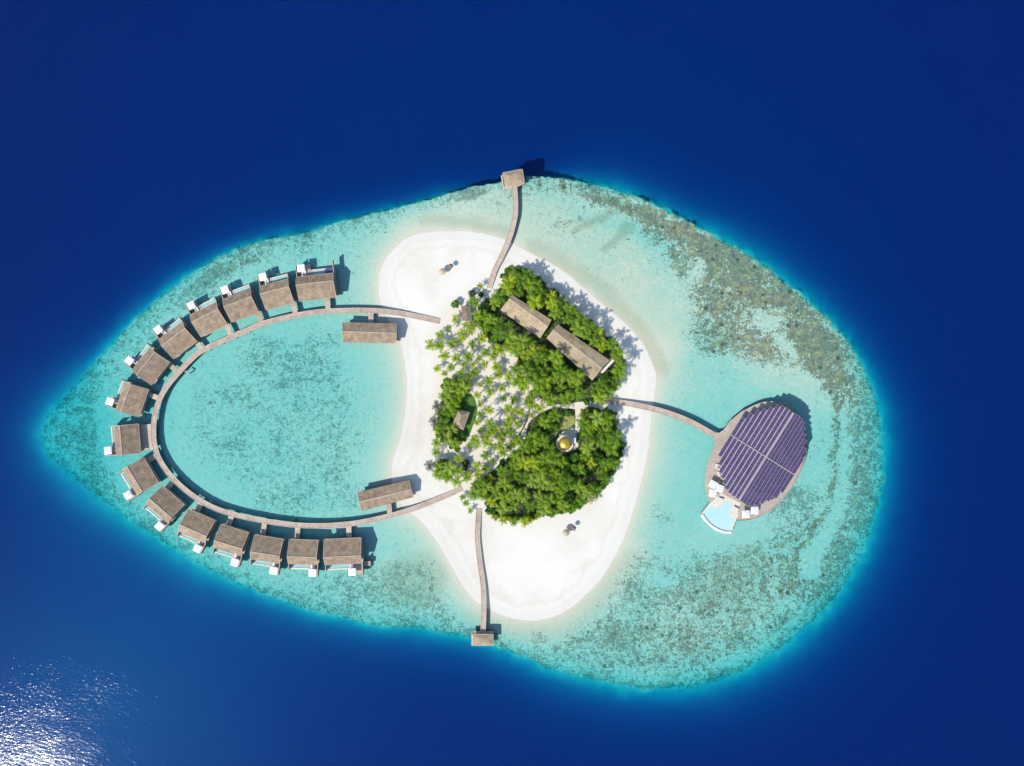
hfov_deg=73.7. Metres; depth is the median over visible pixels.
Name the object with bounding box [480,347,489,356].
coconut palm
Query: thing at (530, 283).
coconut palm
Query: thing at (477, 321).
coconut palm
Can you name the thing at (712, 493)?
square parasol
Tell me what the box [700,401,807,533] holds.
solar pavilion
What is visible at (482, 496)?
coconut palm
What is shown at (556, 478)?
coconut palm
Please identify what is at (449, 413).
coconut palm
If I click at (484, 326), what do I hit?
coconut palm
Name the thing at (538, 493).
coconut palm
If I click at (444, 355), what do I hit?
coconut palm
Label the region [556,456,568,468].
coconut palm
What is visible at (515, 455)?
coconut palm
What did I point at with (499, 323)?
coconut palm
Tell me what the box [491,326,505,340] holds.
coconut palm
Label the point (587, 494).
coconut palm
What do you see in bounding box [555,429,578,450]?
dome court
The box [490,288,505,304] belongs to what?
coconut palm
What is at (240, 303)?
overwater villa
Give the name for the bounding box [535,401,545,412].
coconut palm
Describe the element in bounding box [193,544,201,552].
square parasol
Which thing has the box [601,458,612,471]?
coconut palm
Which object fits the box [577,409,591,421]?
coconut palm
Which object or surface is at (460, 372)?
coconut palm
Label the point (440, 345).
coconut palm
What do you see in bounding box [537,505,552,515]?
coconut palm
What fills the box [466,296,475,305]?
coconut palm
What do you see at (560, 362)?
coconut palm
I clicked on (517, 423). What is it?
coconut palm
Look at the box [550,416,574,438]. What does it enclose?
lawn
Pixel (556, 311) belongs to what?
coconut palm
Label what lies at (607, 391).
coconut palm
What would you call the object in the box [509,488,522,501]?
coconut palm
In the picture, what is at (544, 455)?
coconut palm
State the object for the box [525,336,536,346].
coconut palm
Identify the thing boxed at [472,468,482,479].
coconut palm
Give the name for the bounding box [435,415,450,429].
coconut palm
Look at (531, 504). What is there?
coconut palm
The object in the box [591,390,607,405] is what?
coconut palm
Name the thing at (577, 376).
coconut palm
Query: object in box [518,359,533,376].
coconut palm
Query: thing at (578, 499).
coconut palm
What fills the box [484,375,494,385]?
coconut palm
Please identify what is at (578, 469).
coconut palm
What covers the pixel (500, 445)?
coconut palm
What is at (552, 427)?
coconut palm
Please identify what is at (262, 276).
square parasol
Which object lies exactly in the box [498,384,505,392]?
coconut palm
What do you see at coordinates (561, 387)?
coconut palm
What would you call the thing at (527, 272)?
coconut palm
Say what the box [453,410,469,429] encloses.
hipped house
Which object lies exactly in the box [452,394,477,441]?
lawn
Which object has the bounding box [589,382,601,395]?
coconut palm
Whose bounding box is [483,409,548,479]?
garden border
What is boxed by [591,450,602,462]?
broadleaf tree
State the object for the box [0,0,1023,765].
sea
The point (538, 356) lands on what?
coconut palm
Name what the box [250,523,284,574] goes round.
overwater villa
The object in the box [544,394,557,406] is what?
coconut palm
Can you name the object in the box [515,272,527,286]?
coconut palm
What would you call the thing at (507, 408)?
coconut palm
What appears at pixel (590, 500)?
beach umbrella
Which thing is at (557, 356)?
coconut palm
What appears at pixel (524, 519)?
coconut palm
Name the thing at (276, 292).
overwater villa
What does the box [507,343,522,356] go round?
coconut palm
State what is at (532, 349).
coconut palm
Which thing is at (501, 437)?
coconut palm
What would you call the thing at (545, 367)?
coconut palm
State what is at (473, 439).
coconut palm
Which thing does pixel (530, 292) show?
coconut palm
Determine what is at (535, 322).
long house
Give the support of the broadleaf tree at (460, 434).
on the grove soil at (455, 434)
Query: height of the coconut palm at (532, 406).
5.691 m
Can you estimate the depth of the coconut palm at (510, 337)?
248.32 m
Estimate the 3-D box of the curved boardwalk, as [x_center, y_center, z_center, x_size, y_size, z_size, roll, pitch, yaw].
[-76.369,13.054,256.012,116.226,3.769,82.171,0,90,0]
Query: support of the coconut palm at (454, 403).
on the grove soil at (455, 434)
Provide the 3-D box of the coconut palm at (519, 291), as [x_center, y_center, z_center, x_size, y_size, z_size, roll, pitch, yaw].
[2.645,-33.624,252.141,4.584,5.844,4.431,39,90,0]
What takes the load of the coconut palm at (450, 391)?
on the grove soil at (455, 434)
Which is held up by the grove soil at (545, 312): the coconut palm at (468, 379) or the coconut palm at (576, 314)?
the coconut palm at (576, 314)
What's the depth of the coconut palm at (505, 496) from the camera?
248.19 m
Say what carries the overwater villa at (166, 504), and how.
in the water
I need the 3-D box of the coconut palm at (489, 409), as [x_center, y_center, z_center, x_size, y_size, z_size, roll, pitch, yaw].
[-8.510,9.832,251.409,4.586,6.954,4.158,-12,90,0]
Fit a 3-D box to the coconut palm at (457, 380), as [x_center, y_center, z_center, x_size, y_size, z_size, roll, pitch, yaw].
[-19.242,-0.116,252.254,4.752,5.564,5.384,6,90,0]
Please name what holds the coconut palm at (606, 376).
on the grove soil at (545, 312)
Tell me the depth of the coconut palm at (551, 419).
251.03 m
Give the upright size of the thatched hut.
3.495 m
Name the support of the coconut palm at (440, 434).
on the grove soil at (455, 434)
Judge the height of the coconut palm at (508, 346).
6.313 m
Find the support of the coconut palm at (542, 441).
on the grove soil at (593, 476)
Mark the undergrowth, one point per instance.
(516, 330)
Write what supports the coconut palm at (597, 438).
on the grove soil at (593, 476)
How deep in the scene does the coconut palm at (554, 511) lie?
250.99 m
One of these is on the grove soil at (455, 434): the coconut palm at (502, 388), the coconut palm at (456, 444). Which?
the coconut palm at (456, 444)
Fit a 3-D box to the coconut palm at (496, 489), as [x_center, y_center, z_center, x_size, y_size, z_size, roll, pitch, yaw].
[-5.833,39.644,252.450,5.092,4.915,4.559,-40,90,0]
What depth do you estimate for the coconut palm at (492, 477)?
251.81 m
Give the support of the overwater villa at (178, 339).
in the water
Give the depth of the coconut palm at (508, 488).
249.98 m
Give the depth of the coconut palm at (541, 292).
250.00 m
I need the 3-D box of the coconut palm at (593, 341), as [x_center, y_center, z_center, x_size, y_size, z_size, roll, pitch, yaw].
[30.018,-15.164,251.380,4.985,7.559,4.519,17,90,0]
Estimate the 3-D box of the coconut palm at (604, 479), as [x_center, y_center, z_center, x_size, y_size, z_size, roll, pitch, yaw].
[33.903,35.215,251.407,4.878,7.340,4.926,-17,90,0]
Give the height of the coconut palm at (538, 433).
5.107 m
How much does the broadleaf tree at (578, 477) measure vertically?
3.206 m
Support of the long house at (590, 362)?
on the grove soil at (545, 312)
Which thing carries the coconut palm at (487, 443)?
on the sand island
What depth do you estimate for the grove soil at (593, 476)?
254.69 m
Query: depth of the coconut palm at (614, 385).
249.44 m
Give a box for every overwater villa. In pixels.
[105,379,157,416]
[105,424,152,455]
[117,454,161,501]
[123,343,177,384]
[143,480,186,531]
[152,317,202,358]
[176,503,216,553]
[185,296,232,336]
[212,516,250,567]
[219,283,262,321]
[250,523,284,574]
[257,273,297,312]
[287,528,319,576]
[295,259,337,308]
[323,526,370,574]
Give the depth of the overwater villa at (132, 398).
251.39 m
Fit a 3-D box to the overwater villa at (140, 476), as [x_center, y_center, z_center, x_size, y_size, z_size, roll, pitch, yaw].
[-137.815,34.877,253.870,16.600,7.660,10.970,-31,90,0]
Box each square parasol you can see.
[104,447,111,454]
[105,397,114,405]
[123,490,132,499]
[124,356,133,365]
[153,325,162,334]
[154,521,163,530]
[186,300,195,309]
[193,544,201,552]
[220,285,229,293]
[230,558,238,566]
[258,272,266,280]
[269,566,277,574]
[297,264,304,271]
[309,569,315,576]
[348,568,355,575]
[708,479,717,488]
[709,489,716,497]
[715,484,724,492]
[742,510,749,517]
[751,507,758,513]
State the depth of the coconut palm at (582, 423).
246.57 m
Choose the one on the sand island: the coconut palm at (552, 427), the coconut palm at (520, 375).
the coconut palm at (520, 375)
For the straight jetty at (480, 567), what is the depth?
254.25 m
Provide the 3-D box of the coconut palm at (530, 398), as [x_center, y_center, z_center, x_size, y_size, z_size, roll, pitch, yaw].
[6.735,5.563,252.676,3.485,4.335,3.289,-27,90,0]
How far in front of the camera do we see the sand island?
255.16 m
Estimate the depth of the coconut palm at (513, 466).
248.96 m
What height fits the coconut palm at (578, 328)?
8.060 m
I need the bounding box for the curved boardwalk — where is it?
[151,308,462,527]
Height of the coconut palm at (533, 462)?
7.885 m
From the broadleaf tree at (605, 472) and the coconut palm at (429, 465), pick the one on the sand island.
the coconut palm at (429, 465)
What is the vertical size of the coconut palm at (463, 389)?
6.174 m
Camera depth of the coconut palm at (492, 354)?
250.87 m
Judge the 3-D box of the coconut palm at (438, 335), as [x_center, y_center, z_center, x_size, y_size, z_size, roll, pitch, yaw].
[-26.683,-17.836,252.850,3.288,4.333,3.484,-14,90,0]
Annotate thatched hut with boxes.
[461,306,471,321]
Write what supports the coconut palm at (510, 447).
on the sand island
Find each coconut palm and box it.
[424,459,434,471]
[425,339,436,350]
[428,416,440,426]
[431,436,441,448]
[431,448,440,457]
[432,400,442,411]
[432,460,443,470]
[432,469,444,480]
[433,364,441,371]
[434,340,444,350]
[434,409,446,417]
[435,330,443,338]
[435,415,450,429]
[435,429,445,438]
[438,350,450,361]
[438,390,451,401]
[438,397,451,410]
[441,431,453,444]
[441,471,455,483]
[442,384,455,397]
[442,460,457,475]
[443,404,458,418]
[444,325,451,333]
[444,377,457,390]
[445,423,457,435]
[446,338,457,348]
[447,363,455,370]
[447,397,460,411]
[449,437,461,448]
[450,475,463,487]
[451,315,458,322]
[451,352,460,362]
[452,389,465,401]
[452,452,464,462]
[453,466,463,475]
[454,375,465,387]
[456,328,467,337]
[456,337,464,343]
[456,368,465,376]
[456,381,471,395]
[459,359,467,367]
[461,321,468,328]
[461,471,472,482]
[462,499,469,506]
[463,350,474,362]
[464,375,472,382]
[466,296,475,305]
[466,327,474,335]
[466,486,482,500]
[468,340,476,349]
[468,367,480,377]
[469,321,476,328]
[469,434,478,443]
[470,479,480,490]
[471,297,481,307]
[471,308,481,320]
[471,440,480,449]
[472,461,482,469]
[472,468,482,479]
[473,318,480,325]
[473,391,481,398]
[473,419,481,425]
[475,476,486,487]
[476,354,483,361]
[476,411,483,417]
[477,320,491,333]
[477,332,487,343]
[477,400,483,407]
[477,484,487,495]
[477,493,487,500]
[479,309,491,321]
[479,450,489,460]
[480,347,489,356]
[480,359,487,368]
[480,479,492,492]
[481,436,492,448]
[481,465,490,473]
[482,406,494,414]
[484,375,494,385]
[484,387,494,397]
[484,418,496,428]
[485,314,498,323]
[485,428,494,436]
[486,495,497,507]
[487,473,495,481]
[489,352,496,360]
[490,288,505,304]
[490,297,501,310]
[490,343,500,354]
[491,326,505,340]
[491,484,501,495]
[492,360,502,372]
[493,315,505,329]
[493,424,501,433]
[494,370,501,379]
[495,503,510,514]
[496,343,506,355]
[496,440,506,450]
[496,465,509,476]
[496,490,511,505]
[497,433,505,441]
[497,477,512,491]
[498,281,513,296]
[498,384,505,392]
[498,447,509,457]
[498,515,507,523]
[502,273,516,287]
[502,329,515,344]
[502,338,514,349]
[502,370,514,382]
[502,420,511,429]
[502,484,516,494]
[504,320,514,331]
[504,403,514,414]
[504,414,513,422]
[504,442,514,451]
[505,460,519,472]
[506,428,515,437]
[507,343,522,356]
[507,449,521,463]
[508,469,518,479]
[508,500,518,510]
[509,269,519,281]
[509,363,520,373]
[509,439,516,448]
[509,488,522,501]
[510,394,517,403]
[510,517,517,525]
[512,375,520,386]
[513,285,524,296]
[513,333,529,349]
[513,419,521,428]
[514,406,525,417]
[514,435,524,446]
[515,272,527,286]
[515,372,524,379]
[516,469,530,483]
[517,455,531,470]
[517,487,530,502]
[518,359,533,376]
[518,385,528,393]
[518,439,531,454]
[518,516,530,526]
[519,376,530,389]
[520,349,531,361]
[521,268,532,279]
[523,396,532,406]
[524,277,536,290]
[524,473,537,487]
[524,499,537,512]
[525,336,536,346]
[525,430,538,446]
[526,290,537,299]
[526,345,537,355]
[526,369,538,380]
[526,394,534,401]
[526,455,541,469]
[527,294,542,310]
[528,272,536,280]
[528,401,537,410]
[529,442,538,453]
[530,359,542,371]
[530,375,545,390]
[531,384,546,396]
[531,463,547,480]
[532,278,542,292]
[532,351,547,365]
[532,489,545,500]
[533,369,546,379]
[533,428,544,437]
[534,512,540,519]
[535,287,547,296]
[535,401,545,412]
[535,473,550,489]
[536,449,552,465]
[536,495,548,507]
[537,344,547,353]
[537,435,549,448]
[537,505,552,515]
[538,416,550,428]
[539,431,550,441]
[540,295,549,306]
[540,362,550,373]
[540,376,551,388]
[540,389,552,399]
[541,350,552,362]
[542,463,552,474]
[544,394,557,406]
[544,413,554,421]
[544,478,556,490]
[544,493,555,506]
[545,296,559,308]
[546,290,557,301]
[546,443,556,453]
[547,363,559,374]
[547,406,561,421]
[547,459,558,468]
[547,506,558,516]
[548,348,563,365]
[548,448,561,463]
[548,466,560,477]
[549,306,562,319]
[549,372,560,383]
[549,422,559,433]
[553,364,569,379]
[553,476,562,484]
[554,359,563,368]
[554,494,565,503]
[555,303,565,314]
[555,383,567,392]
[555,480,569,494]
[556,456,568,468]
[556,498,569,513]
[557,390,572,407]
[559,470,570,480]
[559,475,573,491]
[560,369,572,383]
[561,302,573,312]
[561,313,573,324]
[568,382,579,389]
[568,386,582,400]
[569,307,577,314]
[569,310,581,323]
[570,321,586,336]
[570,369,585,385]
[570,478,585,494]
[572,462,586,475]
[574,314,588,325]
[575,492,588,506]
[576,386,589,398]
[576,415,590,430]
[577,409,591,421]
[579,327,591,339]
[579,438,595,453]
[579,449,591,461]
[581,428,594,439]
[582,489,593,499]
[584,320,595,332]
[586,457,597,468]
[587,421,598,430]
[587,483,603,499]
[589,335,599,346]
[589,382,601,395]
[589,410,603,425]
[589,431,601,446]
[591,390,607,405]
[592,328,604,341]
[593,325,601,334]
[594,377,607,390]
[595,340,606,352]
[596,468,604,478]
[599,384,614,399]
[599,425,612,437]
[599,436,614,450]
[599,473,611,486]
[600,372,611,383]
[601,411,615,425]
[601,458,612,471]
[604,337,617,349]
[606,442,618,456]
[607,457,620,469]
[608,430,623,445]
[609,379,621,392]
[610,348,624,362]
[611,369,625,381]
[612,359,627,374]
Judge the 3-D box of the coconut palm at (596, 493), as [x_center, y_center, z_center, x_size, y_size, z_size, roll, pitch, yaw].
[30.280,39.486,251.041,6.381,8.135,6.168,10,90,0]
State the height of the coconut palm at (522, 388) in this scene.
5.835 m
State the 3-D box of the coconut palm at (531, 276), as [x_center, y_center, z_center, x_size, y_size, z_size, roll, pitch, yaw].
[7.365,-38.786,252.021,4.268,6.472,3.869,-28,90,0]
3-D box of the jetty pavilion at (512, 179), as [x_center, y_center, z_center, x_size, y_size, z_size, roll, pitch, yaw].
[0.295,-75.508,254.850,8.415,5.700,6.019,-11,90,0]
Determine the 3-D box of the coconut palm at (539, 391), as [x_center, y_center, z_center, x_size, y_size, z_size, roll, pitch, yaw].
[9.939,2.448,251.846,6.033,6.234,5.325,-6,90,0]
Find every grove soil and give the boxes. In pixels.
[438,383,467,445]
[482,268,622,403]
[487,408,621,516]
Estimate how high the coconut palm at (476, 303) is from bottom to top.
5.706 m
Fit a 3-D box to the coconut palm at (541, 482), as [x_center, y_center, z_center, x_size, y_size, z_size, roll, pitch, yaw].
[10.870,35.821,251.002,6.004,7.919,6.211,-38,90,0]
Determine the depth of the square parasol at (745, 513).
252.05 m
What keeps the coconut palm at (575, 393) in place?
on the grove soil at (545, 312)
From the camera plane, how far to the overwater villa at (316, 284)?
251.38 m
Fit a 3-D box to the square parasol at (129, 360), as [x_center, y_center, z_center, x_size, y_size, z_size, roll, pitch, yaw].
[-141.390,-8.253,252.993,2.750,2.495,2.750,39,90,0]
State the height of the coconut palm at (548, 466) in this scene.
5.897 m
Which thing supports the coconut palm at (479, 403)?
on the sand island
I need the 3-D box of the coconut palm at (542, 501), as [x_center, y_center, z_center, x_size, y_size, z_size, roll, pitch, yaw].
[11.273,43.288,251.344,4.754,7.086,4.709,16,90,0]
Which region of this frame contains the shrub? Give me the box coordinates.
[565,410,571,416]
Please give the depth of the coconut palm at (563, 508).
250.05 m
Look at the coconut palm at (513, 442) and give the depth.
251.60 m
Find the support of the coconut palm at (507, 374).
on the sand island
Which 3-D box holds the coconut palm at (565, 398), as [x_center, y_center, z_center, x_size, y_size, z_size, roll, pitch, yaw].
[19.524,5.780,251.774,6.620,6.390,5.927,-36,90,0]
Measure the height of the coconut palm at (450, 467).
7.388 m
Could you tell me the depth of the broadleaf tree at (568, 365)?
252.26 m
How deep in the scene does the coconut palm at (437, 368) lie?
251.54 m
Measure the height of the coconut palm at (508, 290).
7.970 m
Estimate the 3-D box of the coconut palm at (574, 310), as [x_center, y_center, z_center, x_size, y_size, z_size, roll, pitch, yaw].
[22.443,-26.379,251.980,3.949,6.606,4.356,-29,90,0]
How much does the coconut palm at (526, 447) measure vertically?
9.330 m
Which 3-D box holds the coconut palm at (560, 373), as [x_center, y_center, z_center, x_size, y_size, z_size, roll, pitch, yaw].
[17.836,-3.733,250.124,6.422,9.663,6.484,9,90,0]
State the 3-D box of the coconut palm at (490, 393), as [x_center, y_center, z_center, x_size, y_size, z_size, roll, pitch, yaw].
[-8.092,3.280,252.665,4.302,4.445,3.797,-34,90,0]
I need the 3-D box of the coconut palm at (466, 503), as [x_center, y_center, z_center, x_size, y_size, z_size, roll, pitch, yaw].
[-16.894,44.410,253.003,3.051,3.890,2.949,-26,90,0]
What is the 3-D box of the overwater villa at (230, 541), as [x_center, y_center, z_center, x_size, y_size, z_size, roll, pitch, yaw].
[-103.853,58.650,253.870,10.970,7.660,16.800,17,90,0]
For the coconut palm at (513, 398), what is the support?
on the sand island
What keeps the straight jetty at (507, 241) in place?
attached to the jetty pavilion at (512, 179)
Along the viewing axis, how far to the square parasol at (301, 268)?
252.04 m
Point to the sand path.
(577, 410)
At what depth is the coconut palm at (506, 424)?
251.39 m
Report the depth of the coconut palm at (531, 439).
248.16 m
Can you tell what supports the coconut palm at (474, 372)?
on the sand island
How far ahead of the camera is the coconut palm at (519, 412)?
250.00 m
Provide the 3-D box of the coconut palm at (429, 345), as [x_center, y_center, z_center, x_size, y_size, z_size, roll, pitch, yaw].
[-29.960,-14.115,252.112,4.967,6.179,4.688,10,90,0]
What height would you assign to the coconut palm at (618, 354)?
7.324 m
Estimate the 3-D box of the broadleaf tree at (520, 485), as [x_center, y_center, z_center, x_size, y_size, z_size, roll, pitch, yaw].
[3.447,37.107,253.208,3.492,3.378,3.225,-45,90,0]
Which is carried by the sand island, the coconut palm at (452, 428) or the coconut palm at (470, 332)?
the coconut palm at (470, 332)
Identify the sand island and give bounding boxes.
[375,223,663,624]
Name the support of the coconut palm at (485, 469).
on the sand island
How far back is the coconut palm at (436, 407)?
250.09 m
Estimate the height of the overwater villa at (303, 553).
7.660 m
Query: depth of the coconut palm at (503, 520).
249.17 m
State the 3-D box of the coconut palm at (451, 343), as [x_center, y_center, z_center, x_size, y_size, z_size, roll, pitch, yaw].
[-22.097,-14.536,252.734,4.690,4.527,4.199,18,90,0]
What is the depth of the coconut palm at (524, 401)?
251.57 m
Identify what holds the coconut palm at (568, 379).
on the grove soil at (545, 312)
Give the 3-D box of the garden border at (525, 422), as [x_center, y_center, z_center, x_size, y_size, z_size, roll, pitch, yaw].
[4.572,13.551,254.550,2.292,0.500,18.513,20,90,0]
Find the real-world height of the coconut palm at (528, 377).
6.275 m
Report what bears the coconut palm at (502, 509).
on the grove soil at (593, 476)
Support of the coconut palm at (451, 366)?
on the sand island
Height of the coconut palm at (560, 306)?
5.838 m
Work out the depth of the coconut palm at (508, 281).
248.46 m
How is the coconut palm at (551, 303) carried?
on the grove soil at (545, 312)
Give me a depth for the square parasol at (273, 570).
252.05 m
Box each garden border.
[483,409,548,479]
[516,403,529,438]
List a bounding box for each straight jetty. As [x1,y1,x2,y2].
[475,508,485,631]
[487,187,517,288]
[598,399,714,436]
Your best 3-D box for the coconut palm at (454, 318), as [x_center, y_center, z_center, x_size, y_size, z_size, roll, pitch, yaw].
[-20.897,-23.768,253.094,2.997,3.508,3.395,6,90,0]
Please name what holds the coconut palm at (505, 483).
on the grove soil at (593, 476)
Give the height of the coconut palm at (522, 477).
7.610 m
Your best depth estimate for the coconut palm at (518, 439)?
250.17 m
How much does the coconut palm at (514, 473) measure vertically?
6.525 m
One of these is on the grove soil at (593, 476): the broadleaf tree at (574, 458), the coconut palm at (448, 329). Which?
the broadleaf tree at (574, 458)
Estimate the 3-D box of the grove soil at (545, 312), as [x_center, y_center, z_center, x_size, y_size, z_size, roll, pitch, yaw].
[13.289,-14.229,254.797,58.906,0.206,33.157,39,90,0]
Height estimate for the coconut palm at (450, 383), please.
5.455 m
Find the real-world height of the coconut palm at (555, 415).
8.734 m
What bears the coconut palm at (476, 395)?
on the sand island
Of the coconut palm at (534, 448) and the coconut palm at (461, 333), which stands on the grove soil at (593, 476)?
the coconut palm at (534, 448)
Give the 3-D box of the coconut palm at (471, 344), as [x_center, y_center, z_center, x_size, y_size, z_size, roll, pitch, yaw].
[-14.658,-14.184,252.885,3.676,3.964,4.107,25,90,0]
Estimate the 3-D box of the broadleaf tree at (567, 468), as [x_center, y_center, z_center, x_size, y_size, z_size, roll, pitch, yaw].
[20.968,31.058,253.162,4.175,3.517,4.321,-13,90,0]
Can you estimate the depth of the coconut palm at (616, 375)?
249.86 m
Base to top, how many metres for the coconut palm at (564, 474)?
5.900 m
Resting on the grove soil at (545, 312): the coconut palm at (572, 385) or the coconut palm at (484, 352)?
the coconut palm at (572, 385)
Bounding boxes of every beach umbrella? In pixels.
[439,268,445,274]
[563,529,569,535]
[587,498,592,503]
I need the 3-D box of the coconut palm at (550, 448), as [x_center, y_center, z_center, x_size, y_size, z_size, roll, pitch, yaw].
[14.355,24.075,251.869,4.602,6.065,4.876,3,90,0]
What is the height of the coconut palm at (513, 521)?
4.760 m
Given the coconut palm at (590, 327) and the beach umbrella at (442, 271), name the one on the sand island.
the beach umbrella at (442, 271)
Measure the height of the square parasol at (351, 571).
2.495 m
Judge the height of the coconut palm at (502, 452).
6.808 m
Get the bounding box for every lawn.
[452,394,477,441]
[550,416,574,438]
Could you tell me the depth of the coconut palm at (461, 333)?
250.31 m
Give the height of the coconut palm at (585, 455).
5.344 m
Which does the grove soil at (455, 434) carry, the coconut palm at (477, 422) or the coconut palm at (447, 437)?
the coconut palm at (447, 437)
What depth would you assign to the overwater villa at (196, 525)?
251.41 m
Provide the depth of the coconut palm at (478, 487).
250.31 m
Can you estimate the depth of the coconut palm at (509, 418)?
251.52 m
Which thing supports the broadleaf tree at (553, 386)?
on the grove soil at (545, 312)
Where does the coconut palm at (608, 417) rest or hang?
on the grove soil at (593, 476)
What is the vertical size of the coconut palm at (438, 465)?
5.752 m
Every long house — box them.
[500,295,550,337]
[547,325,613,379]
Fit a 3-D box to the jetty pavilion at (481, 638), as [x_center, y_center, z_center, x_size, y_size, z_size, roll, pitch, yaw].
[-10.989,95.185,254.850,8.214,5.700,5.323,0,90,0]
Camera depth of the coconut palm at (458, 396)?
250.60 m
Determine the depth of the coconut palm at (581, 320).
249.10 m
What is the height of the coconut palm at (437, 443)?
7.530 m
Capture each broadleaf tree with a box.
[438,458,449,469]
[451,300,458,307]
[457,430,464,438]
[461,459,469,467]
[468,289,475,296]
[478,301,490,312]
[486,501,499,513]
[489,324,495,331]
[516,481,524,487]
[548,288,558,296]
[549,384,556,389]
[562,490,574,501]
[563,362,571,371]
[563,463,573,472]
[568,500,578,512]
[570,452,579,461]
[575,473,583,479]
[583,406,594,417]
[586,481,598,488]
[587,463,596,470]
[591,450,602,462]
[592,428,600,437]
[596,467,608,474]
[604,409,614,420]
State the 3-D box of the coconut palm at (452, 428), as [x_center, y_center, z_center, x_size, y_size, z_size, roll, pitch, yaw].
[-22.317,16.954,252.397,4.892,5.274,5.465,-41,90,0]
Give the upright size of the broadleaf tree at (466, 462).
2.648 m
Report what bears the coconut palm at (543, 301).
on the grove soil at (545, 312)
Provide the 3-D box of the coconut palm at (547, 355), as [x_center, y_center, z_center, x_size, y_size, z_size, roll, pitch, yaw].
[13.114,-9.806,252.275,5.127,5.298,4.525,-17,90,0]
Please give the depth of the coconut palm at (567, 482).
246.86 m
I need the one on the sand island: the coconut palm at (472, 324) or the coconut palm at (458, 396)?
the coconut palm at (472, 324)
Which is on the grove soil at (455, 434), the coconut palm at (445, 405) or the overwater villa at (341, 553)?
the coconut palm at (445, 405)
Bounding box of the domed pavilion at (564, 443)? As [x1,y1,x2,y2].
[556,435,575,451]
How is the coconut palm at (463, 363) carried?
on the sand island
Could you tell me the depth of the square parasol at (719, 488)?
252.04 m
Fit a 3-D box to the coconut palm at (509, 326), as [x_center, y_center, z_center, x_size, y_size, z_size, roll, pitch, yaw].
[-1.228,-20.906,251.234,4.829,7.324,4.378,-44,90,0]
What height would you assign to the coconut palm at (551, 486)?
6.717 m
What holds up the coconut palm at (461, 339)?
on the sand island
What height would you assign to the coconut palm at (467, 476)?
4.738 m
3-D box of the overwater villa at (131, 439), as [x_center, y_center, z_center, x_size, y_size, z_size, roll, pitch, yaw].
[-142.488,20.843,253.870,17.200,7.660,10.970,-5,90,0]
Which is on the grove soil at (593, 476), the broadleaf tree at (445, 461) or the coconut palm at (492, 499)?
the coconut palm at (492, 499)
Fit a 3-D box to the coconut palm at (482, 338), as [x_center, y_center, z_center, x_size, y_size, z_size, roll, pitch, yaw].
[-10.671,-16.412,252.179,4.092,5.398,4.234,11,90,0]
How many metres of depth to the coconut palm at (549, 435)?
251.02 m
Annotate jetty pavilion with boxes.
[471,630,492,645]
[501,169,524,189]
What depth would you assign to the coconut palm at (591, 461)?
251.08 m
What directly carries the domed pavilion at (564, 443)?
on the dome court
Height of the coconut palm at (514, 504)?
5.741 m
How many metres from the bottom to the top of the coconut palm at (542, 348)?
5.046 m
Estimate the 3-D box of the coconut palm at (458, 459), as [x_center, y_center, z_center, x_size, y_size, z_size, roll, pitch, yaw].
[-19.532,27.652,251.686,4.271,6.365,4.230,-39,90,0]
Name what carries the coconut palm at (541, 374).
on the grove soil at (545, 312)
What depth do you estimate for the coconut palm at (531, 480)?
248.49 m
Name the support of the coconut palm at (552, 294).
on the grove soil at (545, 312)
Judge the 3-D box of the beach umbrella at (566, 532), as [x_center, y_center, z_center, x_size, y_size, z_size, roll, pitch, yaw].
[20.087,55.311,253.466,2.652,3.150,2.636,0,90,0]
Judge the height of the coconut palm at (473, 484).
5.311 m
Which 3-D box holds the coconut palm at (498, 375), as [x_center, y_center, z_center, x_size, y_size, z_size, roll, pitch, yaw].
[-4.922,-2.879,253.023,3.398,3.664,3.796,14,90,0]
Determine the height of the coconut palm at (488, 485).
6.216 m
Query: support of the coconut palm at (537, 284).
on the grove soil at (545, 312)
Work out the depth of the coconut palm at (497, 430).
251.32 m
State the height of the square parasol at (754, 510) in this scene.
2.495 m
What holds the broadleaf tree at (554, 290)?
on the grove soil at (545, 312)
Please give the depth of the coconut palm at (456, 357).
251.40 m
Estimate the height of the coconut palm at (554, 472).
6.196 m
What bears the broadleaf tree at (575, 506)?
on the grove soil at (593, 476)
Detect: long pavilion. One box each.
[342,313,396,342]
[357,480,412,516]
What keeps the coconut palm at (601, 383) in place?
on the grove soil at (545, 312)
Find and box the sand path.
[575,405,580,434]
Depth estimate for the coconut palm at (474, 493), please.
249.67 m
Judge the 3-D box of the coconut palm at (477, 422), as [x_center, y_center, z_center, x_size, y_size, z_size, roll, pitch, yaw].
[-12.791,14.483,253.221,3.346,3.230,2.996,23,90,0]
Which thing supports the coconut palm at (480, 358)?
on the sand island
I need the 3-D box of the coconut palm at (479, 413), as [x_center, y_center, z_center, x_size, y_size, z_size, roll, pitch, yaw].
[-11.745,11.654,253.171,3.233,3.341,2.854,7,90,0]
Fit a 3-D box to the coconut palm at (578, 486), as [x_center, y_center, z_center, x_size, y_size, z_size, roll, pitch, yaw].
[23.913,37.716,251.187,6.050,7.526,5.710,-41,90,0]
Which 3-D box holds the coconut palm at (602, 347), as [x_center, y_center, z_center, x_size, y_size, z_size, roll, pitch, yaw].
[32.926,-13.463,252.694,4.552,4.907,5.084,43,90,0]
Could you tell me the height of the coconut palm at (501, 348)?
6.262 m
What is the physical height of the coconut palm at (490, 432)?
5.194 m
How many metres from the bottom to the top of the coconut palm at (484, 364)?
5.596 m
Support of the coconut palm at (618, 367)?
on the grove soil at (545, 312)
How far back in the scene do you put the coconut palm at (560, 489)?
246.98 m
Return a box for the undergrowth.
[439,270,622,518]
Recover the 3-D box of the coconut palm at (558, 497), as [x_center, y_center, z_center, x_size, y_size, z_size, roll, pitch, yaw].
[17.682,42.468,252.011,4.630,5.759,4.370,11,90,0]

